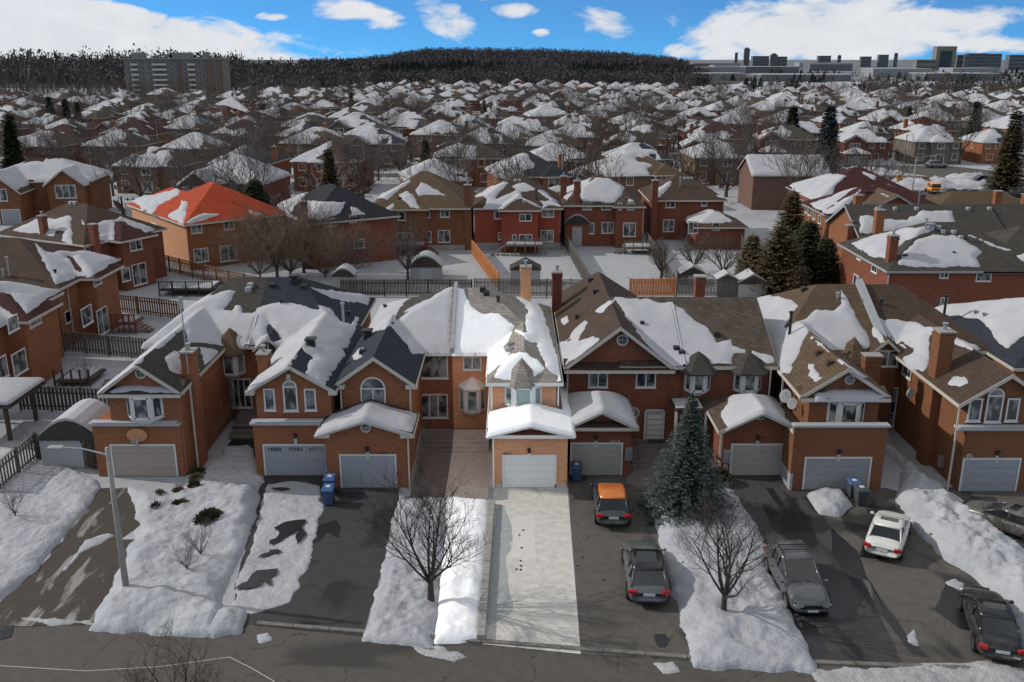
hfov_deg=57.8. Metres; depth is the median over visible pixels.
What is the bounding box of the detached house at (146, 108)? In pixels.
[119,105,163,116]
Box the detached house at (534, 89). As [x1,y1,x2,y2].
[524,86,547,94]
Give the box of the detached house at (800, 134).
[753,123,818,154]
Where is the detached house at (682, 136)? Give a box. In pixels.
[677,118,713,148]
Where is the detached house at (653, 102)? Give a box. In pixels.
[639,97,664,108]
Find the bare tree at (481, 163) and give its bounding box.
[433,143,506,186]
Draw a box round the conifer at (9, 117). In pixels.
[3,115,20,136]
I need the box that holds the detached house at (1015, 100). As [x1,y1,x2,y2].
[1008,96,1023,105]
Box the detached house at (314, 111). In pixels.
[282,103,320,113]
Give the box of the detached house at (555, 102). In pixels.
[539,100,574,112]
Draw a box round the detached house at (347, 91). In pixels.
[330,87,349,92]
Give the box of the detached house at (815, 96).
[803,93,831,103]
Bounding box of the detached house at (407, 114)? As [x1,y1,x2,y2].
[384,111,436,125]
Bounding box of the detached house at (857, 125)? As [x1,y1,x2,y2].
[839,121,895,149]
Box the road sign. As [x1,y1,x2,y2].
[895,174,902,183]
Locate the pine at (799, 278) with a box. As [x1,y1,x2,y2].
[780,265,808,291]
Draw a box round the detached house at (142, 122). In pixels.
[98,118,175,143]
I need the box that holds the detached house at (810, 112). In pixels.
[780,106,818,119]
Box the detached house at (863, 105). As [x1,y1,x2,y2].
[839,100,878,114]
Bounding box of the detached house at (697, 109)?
[678,106,720,119]
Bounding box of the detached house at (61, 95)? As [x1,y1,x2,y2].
[42,92,73,102]
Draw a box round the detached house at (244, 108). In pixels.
[234,105,257,112]
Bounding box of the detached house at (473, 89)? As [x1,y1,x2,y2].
[465,87,480,95]
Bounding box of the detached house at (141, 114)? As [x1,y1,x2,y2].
[115,111,169,125]
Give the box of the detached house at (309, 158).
[289,141,373,191]
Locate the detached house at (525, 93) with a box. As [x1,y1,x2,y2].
[515,89,536,107]
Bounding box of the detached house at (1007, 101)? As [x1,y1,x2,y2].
[984,99,1023,107]
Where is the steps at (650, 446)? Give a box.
[631,444,672,447]
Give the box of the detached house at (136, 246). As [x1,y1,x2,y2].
[0,201,167,290]
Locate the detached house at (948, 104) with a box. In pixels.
[943,101,972,110]
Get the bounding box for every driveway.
[0,487,139,626]
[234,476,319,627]
[247,476,398,635]
[483,487,580,653]
[568,474,689,659]
[728,476,901,662]
[806,488,1023,666]
[944,487,1023,547]
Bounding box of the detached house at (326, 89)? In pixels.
[320,88,335,93]
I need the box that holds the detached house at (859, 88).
[853,85,869,93]
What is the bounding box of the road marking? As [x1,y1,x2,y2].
[0,657,274,681]
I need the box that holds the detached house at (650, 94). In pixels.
[642,91,663,96]
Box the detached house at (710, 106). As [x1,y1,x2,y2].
[704,101,735,114]
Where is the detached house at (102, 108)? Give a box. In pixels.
[89,105,122,118]
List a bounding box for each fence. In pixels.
[0,431,35,488]
[19,386,108,411]
[32,432,97,468]
[61,330,148,357]
[119,294,183,317]
[165,255,259,284]
[340,279,471,296]
[471,239,498,288]
[474,278,582,296]
[565,233,589,278]
[629,278,675,296]
[646,231,674,291]
[676,278,742,296]
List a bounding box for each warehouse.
[690,63,740,66]
[693,73,745,80]
[696,67,745,72]
[709,65,745,66]
[739,66,799,72]
[751,74,851,80]
[794,63,852,67]
[803,64,852,70]
[860,68,931,76]
[909,73,1000,80]
[939,68,1000,72]
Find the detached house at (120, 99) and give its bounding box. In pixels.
[98,97,141,107]
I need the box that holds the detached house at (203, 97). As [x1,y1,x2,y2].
[194,95,222,103]
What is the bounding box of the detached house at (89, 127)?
[37,118,96,131]
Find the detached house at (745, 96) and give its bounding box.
[743,94,760,101]
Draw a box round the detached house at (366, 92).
[348,89,370,95]
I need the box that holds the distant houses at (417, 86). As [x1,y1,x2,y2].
[352,78,811,96]
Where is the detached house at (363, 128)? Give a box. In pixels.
[344,121,399,136]
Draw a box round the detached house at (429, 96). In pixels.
[422,93,447,105]
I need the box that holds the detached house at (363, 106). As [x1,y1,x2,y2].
[352,102,383,117]
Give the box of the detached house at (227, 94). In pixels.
[217,90,239,99]
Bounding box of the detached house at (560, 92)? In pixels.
[550,88,569,101]
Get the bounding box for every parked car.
[590,479,630,525]
[620,541,670,603]
[763,540,830,612]
[863,509,913,559]
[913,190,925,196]
[918,176,930,180]
[924,182,940,193]
[925,160,947,167]
[937,187,958,193]
[958,585,1023,662]
[961,188,977,190]
[962,499,1023,542]
[969,175,989,180]
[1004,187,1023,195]
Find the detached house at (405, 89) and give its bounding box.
[397,86,414,92]
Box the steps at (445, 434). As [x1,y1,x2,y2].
[425,429,453,438]
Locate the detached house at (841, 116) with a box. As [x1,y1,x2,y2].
[810,112,861,133]
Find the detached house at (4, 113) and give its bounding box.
[0,111,28,122]
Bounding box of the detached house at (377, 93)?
[365,91,386,96]
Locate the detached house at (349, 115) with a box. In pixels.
[335,112,382,120]
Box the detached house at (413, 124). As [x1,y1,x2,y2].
[391,118,432,147]
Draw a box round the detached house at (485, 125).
[457,119,493,128]
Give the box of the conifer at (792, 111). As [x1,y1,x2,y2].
[785,106,800,127]
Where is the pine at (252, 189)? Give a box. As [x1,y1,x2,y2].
[240,179,274,206]
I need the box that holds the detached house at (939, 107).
[911,102,958,116]
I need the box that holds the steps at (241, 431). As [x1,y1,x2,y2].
[230,429,252,433]
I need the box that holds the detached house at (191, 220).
[126,182,287,269]
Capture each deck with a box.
[52,367,105,386]
[110,314,154,332]
[157,281,222,295]
[397,239,438,255]
[490,238,545,255]
[614,241,660,253]
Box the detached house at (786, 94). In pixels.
[765,93,800,100]
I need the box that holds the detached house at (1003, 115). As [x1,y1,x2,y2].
[960,106,1007,118]
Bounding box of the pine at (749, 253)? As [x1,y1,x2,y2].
[733,232,763,274]
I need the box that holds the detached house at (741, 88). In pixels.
[732,86,753,92]
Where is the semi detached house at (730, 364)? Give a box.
[670,274,797,475]
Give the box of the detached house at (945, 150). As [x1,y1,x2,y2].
[894,126,965,163]
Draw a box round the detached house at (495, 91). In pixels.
[487,89,505,93]
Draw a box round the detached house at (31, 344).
[0,281,63,380]
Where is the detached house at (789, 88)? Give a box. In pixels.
[779,86,800,94]
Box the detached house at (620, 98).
[608,96,631,105]
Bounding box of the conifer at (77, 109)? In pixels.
[72,101,83,121]
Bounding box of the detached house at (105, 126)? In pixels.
[94,116,164,136]
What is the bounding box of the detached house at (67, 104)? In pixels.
[40,100,84,110]
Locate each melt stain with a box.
[0,625,12,639]
[312,520,340,542]
[337,488,367,503]
[654,634,669,646]
[766,488,788,513]
[783,490,815,537]
[800,563,859,617]
[801,619,828,659]
[831,528,928,657]
[859,506,901,559]
[934,581,969,629]
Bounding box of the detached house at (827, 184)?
[785,167,925,223]
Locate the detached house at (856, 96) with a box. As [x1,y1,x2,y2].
[839,93,870,101]
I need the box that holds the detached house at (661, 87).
[651,86,672,92]
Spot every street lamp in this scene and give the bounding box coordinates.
[47,445,128,586]
[901,133,914,180]
[912,155,936,190]
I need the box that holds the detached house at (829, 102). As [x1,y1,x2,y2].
[815,98,846,106]
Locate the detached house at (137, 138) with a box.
[81,129,165,171]
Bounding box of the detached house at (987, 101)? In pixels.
[968,96,996,105]
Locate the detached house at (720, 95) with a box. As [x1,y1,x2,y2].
[710,92,732,99]
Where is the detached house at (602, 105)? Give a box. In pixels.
[583,101,623,114]
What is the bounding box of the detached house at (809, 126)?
[799,120,821,137]
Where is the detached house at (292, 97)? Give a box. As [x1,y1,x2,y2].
[279,93,301,101]
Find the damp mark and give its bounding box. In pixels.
[487,505,512,624]
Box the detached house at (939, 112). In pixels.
[909,108,963,136]
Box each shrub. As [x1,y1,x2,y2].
[0,412,46,448]
[0,480,28,515]
[60,351,98,384]
[147,500,160,508]
[155,488,165,494]
[167,537,197,568]
[171,486,182,493]
[171,499,181,504]
[175,513,215,553]
[180,497,189,502]
[186,466,205,474]
[186,480,201,487]
[188,471,203,480]
[192,506,225,526]
[199,398,235,444]
[223,368,249,418]
[391,406,446,477]
[709,466,732,482]
[979,494,1023,530]
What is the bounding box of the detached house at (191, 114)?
[168,112,217,124]
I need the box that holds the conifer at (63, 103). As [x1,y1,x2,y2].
[60,98,72,118]
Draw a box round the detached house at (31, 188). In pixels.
[0,157,112,223]
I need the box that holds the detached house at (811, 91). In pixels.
[802,89,825,95]
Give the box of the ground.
[0,88,1023,667]
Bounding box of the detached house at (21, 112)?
[10,106,59,118]
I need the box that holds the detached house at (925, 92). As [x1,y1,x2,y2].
[909,90,937,101]
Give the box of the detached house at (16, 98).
[0,90,26,100]
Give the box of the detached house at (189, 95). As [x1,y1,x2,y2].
[176,93,200,99]
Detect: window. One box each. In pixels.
[0,189,8,201]
[0,354,10,376]
[6,313,20,334]
[11,347,28,376]
[29,317,42,329]
[54,185,76,198]
[64,310,72,324]
[80,304,94,327]
[93,279,102,287]
[121,267,131,282]
[126,397,164,423]
[129,239,142,251]
[135,369,145,378]
[141,168,150,175]
[142,182,152,192]
[191,225,202,234]
[193,247,209,263]
[223,222,234,230]
[223,355,245,378]
[228,378,253,408]
[259,341,276,357]
[263,388,276,411]
[282,380,299,411]
[304,388,317,411]
[316,164,323,171]
[334,128,343,132]
[355,239,364,247]
[360,377,385,402]
[360,424,370,432]
[398,211,405,220]
[421,356,448,379]
[422,394,448,418]
[427,231,431,242]
[438,230,450,242]
[440,210,449,217]
[459,388,485,414]
[462,356,481,370]
[494,211,500,218]
[505,386,541,406]
[519,214,531,221]
[541,210,554,217]
[541,230,553,241]
[548,178,559,187]
[582,207,591,209]
[587,374,608,388]
[589,223,593,233]
[601,222,613,233]
[616,334,628,345]
[622,223,635,236]
[632,407,639,417]
[635,374,656,388]
[663,219,674,231]
[665,202,674,207]
[684,374,710,395]
[688,222,698,233]
[701,202,707,206]
[711,223,719,230]
[723,160,732,166]
[723,173,731,183]
[733,374,761,393]
[826,402,864,421]
[844,375,854,384]
[849,143,860,148]
[853,273,858,283]
[871,265,877,274]
[878,350,897,367]
[900,364,911,380]
[935,154,943,162]
[937,143,944,148]
[939,273,948,278]
[939,297,947,304]
[965,398,983,422]
[975,273,991,281]
[982,388,1004,423]
[1003,398,1020,422]
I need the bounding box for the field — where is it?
[688,82,1016,89]
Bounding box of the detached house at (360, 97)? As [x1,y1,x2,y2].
[347,93,369,103]
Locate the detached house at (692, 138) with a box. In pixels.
[679,132,718,164]
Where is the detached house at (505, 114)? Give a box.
[480,108,513,124]
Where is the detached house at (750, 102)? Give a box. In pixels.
[730,97,753,106]
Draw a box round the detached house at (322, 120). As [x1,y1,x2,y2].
[281,114,334,129]
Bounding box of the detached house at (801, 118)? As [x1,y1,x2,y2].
[759,111,814,129]
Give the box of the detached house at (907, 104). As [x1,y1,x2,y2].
[897,101,919,112]
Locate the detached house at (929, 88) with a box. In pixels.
[917,86,941,93]
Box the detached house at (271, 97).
[257,96,280,107]
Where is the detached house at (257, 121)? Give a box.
[227,116,281,131]
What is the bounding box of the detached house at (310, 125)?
[276,121,338,153]
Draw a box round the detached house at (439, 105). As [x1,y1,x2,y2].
[425,104,444,116]
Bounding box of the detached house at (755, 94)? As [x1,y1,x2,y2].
[736,91,765,100]
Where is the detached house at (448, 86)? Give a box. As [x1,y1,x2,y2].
[439,84,458,90]
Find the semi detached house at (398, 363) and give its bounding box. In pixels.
[314,287,453,487]
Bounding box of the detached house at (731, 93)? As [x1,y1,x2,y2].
[724,89,742,95]
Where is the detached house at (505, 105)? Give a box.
[487,100,526,115]
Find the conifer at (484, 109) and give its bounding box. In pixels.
[478,100,487,116]
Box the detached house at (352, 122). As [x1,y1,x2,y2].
[328,114,388,133]
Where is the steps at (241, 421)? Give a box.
[234,419,251,423]
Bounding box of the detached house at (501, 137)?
[459,127,515,155]
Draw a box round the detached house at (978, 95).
[960,93,998,100]
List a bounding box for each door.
[2,210,20,223]
[57,443,84,467]
[96,305,110,336]
[112,446,176,475]
[131,262,147,286]
[219,245,236,262]
[264,446,326,474]
[339,278,347,289]
[341,456,395,487]
[397,233,412,248]
[419,268,431,278]
[504,457,554,486]
[519,234,531,240]
[572,227,581,245]
[572,444,620,474]
[643,409,664,439]
[731,445,782,474]
[746,285,758,296]
[804,459,869,488]
[848,157,864,165]
[889,387,898,427]
[960,460,1018,490]
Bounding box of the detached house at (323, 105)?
[310,100,341,116]
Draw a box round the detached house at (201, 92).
[192,89,218,95]
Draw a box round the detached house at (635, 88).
[621,85,644,92]
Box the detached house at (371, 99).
[354,98,387,108]
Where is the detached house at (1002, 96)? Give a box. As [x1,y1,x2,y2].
[994,92,1021,100]
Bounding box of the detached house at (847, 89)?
[833,87,864,95]
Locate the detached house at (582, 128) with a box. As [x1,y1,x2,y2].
[558,122,599,158]
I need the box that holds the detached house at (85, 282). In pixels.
[0,238,123,346]
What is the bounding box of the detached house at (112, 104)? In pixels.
[84,101,129,110]
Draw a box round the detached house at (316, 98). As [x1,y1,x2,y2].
[301,96,333,105]
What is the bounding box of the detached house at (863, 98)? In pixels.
[846,96,881,102]
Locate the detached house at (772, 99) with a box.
[766,96,799,102]
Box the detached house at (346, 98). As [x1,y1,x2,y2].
[333,91,353,107]
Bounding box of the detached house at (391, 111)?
[377,107,410,120]
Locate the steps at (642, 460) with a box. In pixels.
[631,458,668,463]
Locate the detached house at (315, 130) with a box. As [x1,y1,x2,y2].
[279,127,352,166]
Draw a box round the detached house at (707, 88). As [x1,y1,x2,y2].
[700,85,721,93]
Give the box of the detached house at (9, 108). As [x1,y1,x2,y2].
[1,105,25,111]
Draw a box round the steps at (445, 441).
[424,439,452,443]
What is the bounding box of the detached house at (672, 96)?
[664,94,684,101]
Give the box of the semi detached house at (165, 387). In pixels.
[87,277,267,475]
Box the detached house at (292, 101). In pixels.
[267,97,305,107]
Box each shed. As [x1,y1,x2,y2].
[36,398,109,467]
[331,263,357,291]
[409,250,442,278]
[510,257,540,284]
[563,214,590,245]
[676,261,705,284]
[713,269,736,296]
[735,268,768,296]
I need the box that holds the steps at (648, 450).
[632,448,677,452]
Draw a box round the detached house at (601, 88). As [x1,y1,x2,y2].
[587,86,609,91]
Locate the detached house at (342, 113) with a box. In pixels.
[328,107,370,119]
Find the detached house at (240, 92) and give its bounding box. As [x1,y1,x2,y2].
[234,89,256,94]
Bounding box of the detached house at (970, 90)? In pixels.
[964,88,985,93]
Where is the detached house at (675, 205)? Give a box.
[638,174,748,248]
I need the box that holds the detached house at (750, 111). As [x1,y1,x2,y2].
[721,105,766,119]
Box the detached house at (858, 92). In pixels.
[835,89,872,98]
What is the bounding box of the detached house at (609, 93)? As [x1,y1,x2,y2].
[600,91,624,101]
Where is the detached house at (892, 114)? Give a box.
[858,109,912,127]
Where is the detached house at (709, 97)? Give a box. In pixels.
[700,94,718,102]
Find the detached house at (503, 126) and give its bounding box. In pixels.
[496,123,533,154]
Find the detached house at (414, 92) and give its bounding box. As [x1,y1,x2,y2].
[406,91,424,95]
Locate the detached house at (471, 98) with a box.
[459,93,480,110]
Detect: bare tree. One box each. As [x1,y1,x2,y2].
[0,80,16,90]
[0,85,33,107]
[0,125,56,160]
[0,142,44,162]
[9,92,45,106]
[10,78,41,92]
[13,104,55,117]
[15,112,45,135]
[18,110,51,128]
[19,84,57,105]
[19,85,42,103]
[21,123,77,158]
[23,96,71,117]
[25,80,37,92]
[30,126,83,158]
[39,81,62,93]
[40,81,73,93]
[41,110,88,128]
[55,77,80,90]
[55,94,93,110]
[59,81,104,99]
[59,132,124,169]
[66,123,96,139]
[68,132,151,195]
[69,90,100,110]
[71,89,92,97]
[72,113,96,123]
[75,118,150,167]
[75,130,184,196]
[81,81,98,94]
[84,82,111,95]
[92,113,139,132]
[93,73,124,90]
[94,80,111,97]
[99,119,180,160]
[104,613,252,681]
[105,116,140,131]
[106,89,134,99]
[108,109,126,119]
[112,76,126,89]
[115,108,192,146]
[118,100,156,117]
[120,77,150,93]
[122,84,155,102]
[127,96,144,106]
[130,113,162,125]
[134,80,152,92]
[140,86,179,110]
[143,97,196,124]
[158,84,192,102]
[162,94,186,109]
[163,155,198,188]
[164,92,219,112]
[164,110,241,137]
[165,147,240,190]
[166,108,278,168]
[167,77,192,92]
[169,108,214,133]
[182,143,214,166]
[184,120,246,160]
[186,104,227,120]
[192,140,258,168]
[198,102,255,130]
[198,108,228,131]
[200,139,269,162]
[206,91,226,103]
[206,213,307,276]
[209,144,284,193]
[217,131,244,150]
[218,198,350,274]
[227,160,362,272]
[229,218,296,276]
[230,108,290,147]
[235,79,257,93]
[240,116,309,155]
[241,91,301,128]
[243,88,264,105]
[245,96,318,129]
[247,114,308,153]
[250,83,267,95]
[255,92,280,109]
[259,97,289,118]
[262,125,319,173]
[265,205,394,277]
[278,77,306,94]
[281,97,321,113]
[295,113,318,124]
[295,132,343,154]
[296,93,320,105]
[298,126,346,149]
[299,99,317,109]
[303,79,320,86]
[314,140,400,195]
[318,82,344,98]
[320,225,379,269]
[323,102,351,114]
[326,121,399,185]
[327,75,357,90]
[327,130,395,197]
[330,80,363,107]
[344,96,359,106]
[350,99,403,126]
[353,83,376,94]
[354,454,489,601]
[360,109,407,128]
[365,86,410,109]
[367,90,409,111]
[373,210,435,278]
[379,89,427,111]
[380,91,405,111]
[381,136,421,170]
[387,89,432,113]
[387,152,458,184]
[391,98,424,117]
[396,90,423,98]
[403,91,443,115]
[403,109,510,172]
[407,93,428,112]
[409,95,452,119]
[423,127,520,190]
[424,144,465,166]
[426,79,439,88]
[430,72,453,86]
[432,147,475,175]
[436,107,463,122]
[436,127,465,147]
[438,111,494,139]
[439,124,478,145]
[448,91,467,98]
[455,115,496,127]
[466,108,541,156]
[469,77,493,92]
[470,86,500,103]
[473,93,526,123]
[480,137,546,181]
[481,84,510,99]
[490,92,515,102]
[491,122,547,154]
[507,87,564,111]
[516,84,546,99]
[519,112,598,147]
[524,110,570,134]
[527,82,549,92]
[530,86,552,96]
[532,74,564,92]
[540,122,619,184]
[548,89,599,112]
[549,82,603,112]
[551,85,581,103]
[552,84,581,98]
[560,142,624,184]
[566,103,606,124]
[567,119,634,158]
[569,102,602,118]
[570,144,621,180]
[573,131,607,161]
[582,90,657,131]
[586,98,621,122]
[588,118,618,145]
[598,80,636,101]
[599,91,648,124]
[600,122,629,136]
[601,93,626,108]
[610,121,652,146]
[618,95,668,117]
[622,108,667,129]
[627,91,660,106]
[632,106,685,133]
[637,122,681,153]
[638,88,657,99]
[641,86,678,105]
[642,87,668,98]
[645,234,686,277]
[648,92,668,104]
[649,96,695,117]
[656,112,686,151]
[657,102,677,114]
[664,76,696,92]
[665,109,706,132]
[668,473,791,610]
[669,130,728,177]
[671,228,716,264]
[678,90,699,101]
[681,113,755,144]
[685,109,715,119]
[687,120,756,188]
[690,130,761,196]
[691,112,750,129]
[692,82,727,102]
[693,228,744,269]
[701,80,728,92]
[708,85,751,105]
[711,103,736,113]
[712,82,740,99]
[713,90,760,114]
[714,99,776,133]
[726,107,778,149]
[727,99,763,119]
[728,148,786,179]
[731,118,760,142]
[740,133,801,158]
[743,120,796,153]
[750,110,774,127]
[751,95,769,102]
[755,103,800,127]
[755,123,851,170]
[757,127,875,184]
[758,75,790,90]
[760,82,778,96]
[761,93,819,125]
[761,108,791,129]
[773,96,794,112]
[781,132,849,178]
[792,82,815,97]
[801,98,824,106]
[803,78,838,92]
[803,81,859,107]
[810,78,836,93]
[817,87,846,98]
[818,80,852,97]
[823,134,929,182]
[848,104,879,119]
[861,106,902,137]
[865,79,884,91]
[867,83,919,114]
[873,81,900,94]
[875,74,898,88]
[875,86,909,101]
[876,86,915,105]
[885,93,940,115]
[899,91,960,122]
[907,82,920,91]
[907,85,928,98]
[911,90,958,112]
[917,103,1000,163]
[918,292,949,306]
[924,99,966,126]
[928,80,940,88]
[928,82,961,96]
[931,73,955,90]
[932,78,952,91]
[947,91,970,100]
[949,96,983,116]
[955,99,984,116]
[963,103,1004,121]
[981,80,998,89]
[982,78,1017,94]
[991,84,1013,95]
[997,95,1023,113]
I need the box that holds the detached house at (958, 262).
[837,218,1023,306]
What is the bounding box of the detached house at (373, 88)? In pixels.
[364,86,386,92]
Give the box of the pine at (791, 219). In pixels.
[764,187,806,251]
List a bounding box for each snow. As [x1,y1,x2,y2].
[0,446,100,598]
[22,618,92,625]
[51,533,113,586]
[89,481,261,638]
[183,445,264,487]
[232,481,323,613]
[257,633,271,643]
[362,496,448,650]
[412,646,465,661]
[434,496,487,643]
[647,490,817,673]
[654,662,679,673]
[807,487,852,516]
[812,660,1023,681]
[837,166,911,175]
[839,158,900,164]
[881,464,902,490]
[885,441,929,477]
[891,175,997,188]
[895,467,1023,659]
[907,630,918,645]
[945,172,983,177]
[946,579,963,590]
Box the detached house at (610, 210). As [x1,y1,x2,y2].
[557,173,645,247]
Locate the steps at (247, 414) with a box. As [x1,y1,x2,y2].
[236,408,256,418]
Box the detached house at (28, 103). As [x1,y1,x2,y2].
[16,99,41,107]
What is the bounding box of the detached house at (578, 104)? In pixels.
[565,99,591,112]
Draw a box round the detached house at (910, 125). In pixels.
[889,116,957,147]
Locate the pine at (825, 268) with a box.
[807,237,840,285]
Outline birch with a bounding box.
[304,154,351,187]
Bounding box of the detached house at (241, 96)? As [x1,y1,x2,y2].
[231,93,263,106]
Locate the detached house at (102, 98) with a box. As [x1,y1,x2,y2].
[85,95,110,102]
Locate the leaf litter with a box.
[515,529,604,580]
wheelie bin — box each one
[321,483,334,504]
[323,473,336,491]
[571,461,582,480]
[845,477,861,497]
[852,484,870,504]
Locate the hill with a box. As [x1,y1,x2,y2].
[0,56,747,87]
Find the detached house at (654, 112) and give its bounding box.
[637,106,669,121]
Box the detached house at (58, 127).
[40,123,98,139]
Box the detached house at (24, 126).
[0,119,33,148]
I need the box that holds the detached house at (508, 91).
[499,88,513,94]
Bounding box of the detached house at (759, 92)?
[755,88,775,97]
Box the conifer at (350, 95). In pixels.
[348,92,354,106]
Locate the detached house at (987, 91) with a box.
[974,87,992,93]
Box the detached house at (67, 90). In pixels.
[45,88,81,96]
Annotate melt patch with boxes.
[235,568,278,588]
[258,549,280,557]
[269,519,305,543]
[273,487,289,490]
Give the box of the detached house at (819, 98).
[803,95,828,102]
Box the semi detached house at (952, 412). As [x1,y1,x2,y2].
[861,284,1023,490]
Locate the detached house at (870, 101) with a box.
[865,97,893,108]
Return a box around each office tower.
[734,52,737,62]
[743,48,749,65]
[769,53,777,65]
[777,56,786,65]
[837,55,840,62]
[859,56,871,66]
[876,55,888,66]
[893,53,897,66]
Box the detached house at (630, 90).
[620,89,639,94]
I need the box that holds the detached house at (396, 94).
[385,91,408,100]
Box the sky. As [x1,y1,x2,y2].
[0,0,1023,59]
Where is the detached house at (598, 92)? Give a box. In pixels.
[584,90,606,102]
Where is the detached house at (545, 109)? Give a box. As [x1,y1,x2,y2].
[523,105,569,125]
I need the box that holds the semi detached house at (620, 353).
[551,265,684,474]
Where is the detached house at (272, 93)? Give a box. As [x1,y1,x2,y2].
[259,91,281,97]
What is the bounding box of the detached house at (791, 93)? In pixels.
[770,91,801,97]
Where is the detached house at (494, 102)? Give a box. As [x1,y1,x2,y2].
[486,99,500,107]
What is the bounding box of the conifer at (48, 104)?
[44,97,55,113]
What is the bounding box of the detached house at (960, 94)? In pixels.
[952,90,973,96]
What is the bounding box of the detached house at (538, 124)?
[516,118,555,136]
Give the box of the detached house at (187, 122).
[165,116,218,138]
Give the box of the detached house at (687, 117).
[663,115,694,143]
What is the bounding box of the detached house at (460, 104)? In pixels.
[438,98,472,113]
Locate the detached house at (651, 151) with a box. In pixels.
[601,142,673,166]
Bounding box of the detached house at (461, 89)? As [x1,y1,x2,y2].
[458,88,475,94]
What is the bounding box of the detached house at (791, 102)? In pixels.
[771,97,802,108]
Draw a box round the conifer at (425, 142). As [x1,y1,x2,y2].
[419,138,430,162]
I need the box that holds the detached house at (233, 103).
[226,101,259,108]
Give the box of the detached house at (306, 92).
[293,89,319,100]
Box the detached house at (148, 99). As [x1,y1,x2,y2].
[129,95,157,103]
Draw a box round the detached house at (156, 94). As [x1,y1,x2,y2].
[147,88,178,103]
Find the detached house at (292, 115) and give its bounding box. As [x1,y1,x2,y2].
[259,107,301,119]
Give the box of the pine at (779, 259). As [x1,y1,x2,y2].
[747,222,814,295]
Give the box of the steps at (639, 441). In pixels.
[631,438,673,443]
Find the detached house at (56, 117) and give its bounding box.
[22,113,64,129]
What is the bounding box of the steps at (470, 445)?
[452,444,488,447]
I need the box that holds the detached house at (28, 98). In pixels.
[12,96,52,102]
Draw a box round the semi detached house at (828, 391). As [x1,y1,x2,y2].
[757,279,890,489]
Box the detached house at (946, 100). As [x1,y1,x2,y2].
[926,97,951,104]
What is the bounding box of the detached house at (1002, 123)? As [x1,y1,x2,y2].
[981,115,1023,139]
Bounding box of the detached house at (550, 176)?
[484,151,573,191]
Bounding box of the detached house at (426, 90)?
[418,88,439,94]
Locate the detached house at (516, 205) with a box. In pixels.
[471,173,563,251]
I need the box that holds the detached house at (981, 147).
[959,128,1023,164]
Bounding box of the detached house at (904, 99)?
[888,96,913,104]
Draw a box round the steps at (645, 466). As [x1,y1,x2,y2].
[632,464,677,468]
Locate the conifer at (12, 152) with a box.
[0,118,27,168]
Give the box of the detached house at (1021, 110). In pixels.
[1006,108,1023,117]
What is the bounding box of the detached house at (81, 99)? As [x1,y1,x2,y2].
[68,96,96,106]
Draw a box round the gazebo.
[0,377,45,440]
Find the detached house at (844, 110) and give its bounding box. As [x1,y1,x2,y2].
[825,107,864,118]
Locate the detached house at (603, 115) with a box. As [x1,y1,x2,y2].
[585,110,619,125]
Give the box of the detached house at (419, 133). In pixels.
[409,120,473,156]
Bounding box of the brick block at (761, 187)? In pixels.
[737,154,830,209]
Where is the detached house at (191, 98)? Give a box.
[166,96,199,107]
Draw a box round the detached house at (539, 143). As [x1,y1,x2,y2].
[525,130,582,150]
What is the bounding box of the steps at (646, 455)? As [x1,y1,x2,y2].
[632,453,671,457]
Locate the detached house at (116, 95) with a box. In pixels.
[108,91,137,98]
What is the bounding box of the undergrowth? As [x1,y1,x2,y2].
[0,89,1023,215]
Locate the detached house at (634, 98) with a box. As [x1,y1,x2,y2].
[625,93,644,103]
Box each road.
[0,622,888,681]
[110,173,1023,181]
[853,165,1021,198]
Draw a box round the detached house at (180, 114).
[153,109,186,120]
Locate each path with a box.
[228,439,255,457]
[410,452,451,497]
[446,452,490,498]
[627,461,665,493]
[887,428,930,477]
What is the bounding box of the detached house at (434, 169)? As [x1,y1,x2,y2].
[398,158,472,186]
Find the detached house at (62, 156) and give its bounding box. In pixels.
[0,129,86,168]
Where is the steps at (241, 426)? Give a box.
[232,424,252,428]
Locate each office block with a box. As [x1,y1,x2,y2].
[751,56,768,65]
[816,56,830,62]
[912,60,936,69]
[932,46,957,69]
[955,55,963,67]
[962,53,987,67]
[986,54,1001,67]
[1004,55,1023,69]
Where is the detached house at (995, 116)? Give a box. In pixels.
[961,111,1002,136]
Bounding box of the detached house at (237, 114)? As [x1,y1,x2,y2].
[227,110,281,124]
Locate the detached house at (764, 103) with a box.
[751,101,779,113]
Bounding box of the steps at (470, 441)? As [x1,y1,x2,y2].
[453,439,488,443]
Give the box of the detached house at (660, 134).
[630,124,670,155]
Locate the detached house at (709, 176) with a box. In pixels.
[680,139,750,184]
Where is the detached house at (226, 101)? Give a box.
[215,97,249,105]
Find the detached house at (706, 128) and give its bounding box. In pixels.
[687,121,746,147]
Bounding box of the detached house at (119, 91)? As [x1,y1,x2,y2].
[108,90,138,96]
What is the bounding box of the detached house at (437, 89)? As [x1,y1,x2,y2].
[431,87,444,92]
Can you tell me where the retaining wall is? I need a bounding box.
[477,499,494,639]
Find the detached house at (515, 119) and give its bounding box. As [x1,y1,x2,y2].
[497,116,529,125]
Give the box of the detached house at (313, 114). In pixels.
[281,113,334,123]
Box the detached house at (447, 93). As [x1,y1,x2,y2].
[439,89,465,97]
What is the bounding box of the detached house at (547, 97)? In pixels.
[525,93,555,101]
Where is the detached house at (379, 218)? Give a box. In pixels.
[275,183,400,268]
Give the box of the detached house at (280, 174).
[177,154,290,205]
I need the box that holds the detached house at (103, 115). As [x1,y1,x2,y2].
[72,110,117,125]
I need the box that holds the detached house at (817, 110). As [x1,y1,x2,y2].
[800,103,824,115]
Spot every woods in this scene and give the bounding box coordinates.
[0,43,1023,93]
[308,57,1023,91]
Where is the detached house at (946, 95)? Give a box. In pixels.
[928,93,964,100]
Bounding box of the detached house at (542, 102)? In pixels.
[522,99,546,110]
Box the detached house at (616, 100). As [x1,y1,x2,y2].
[611,99,630,111]

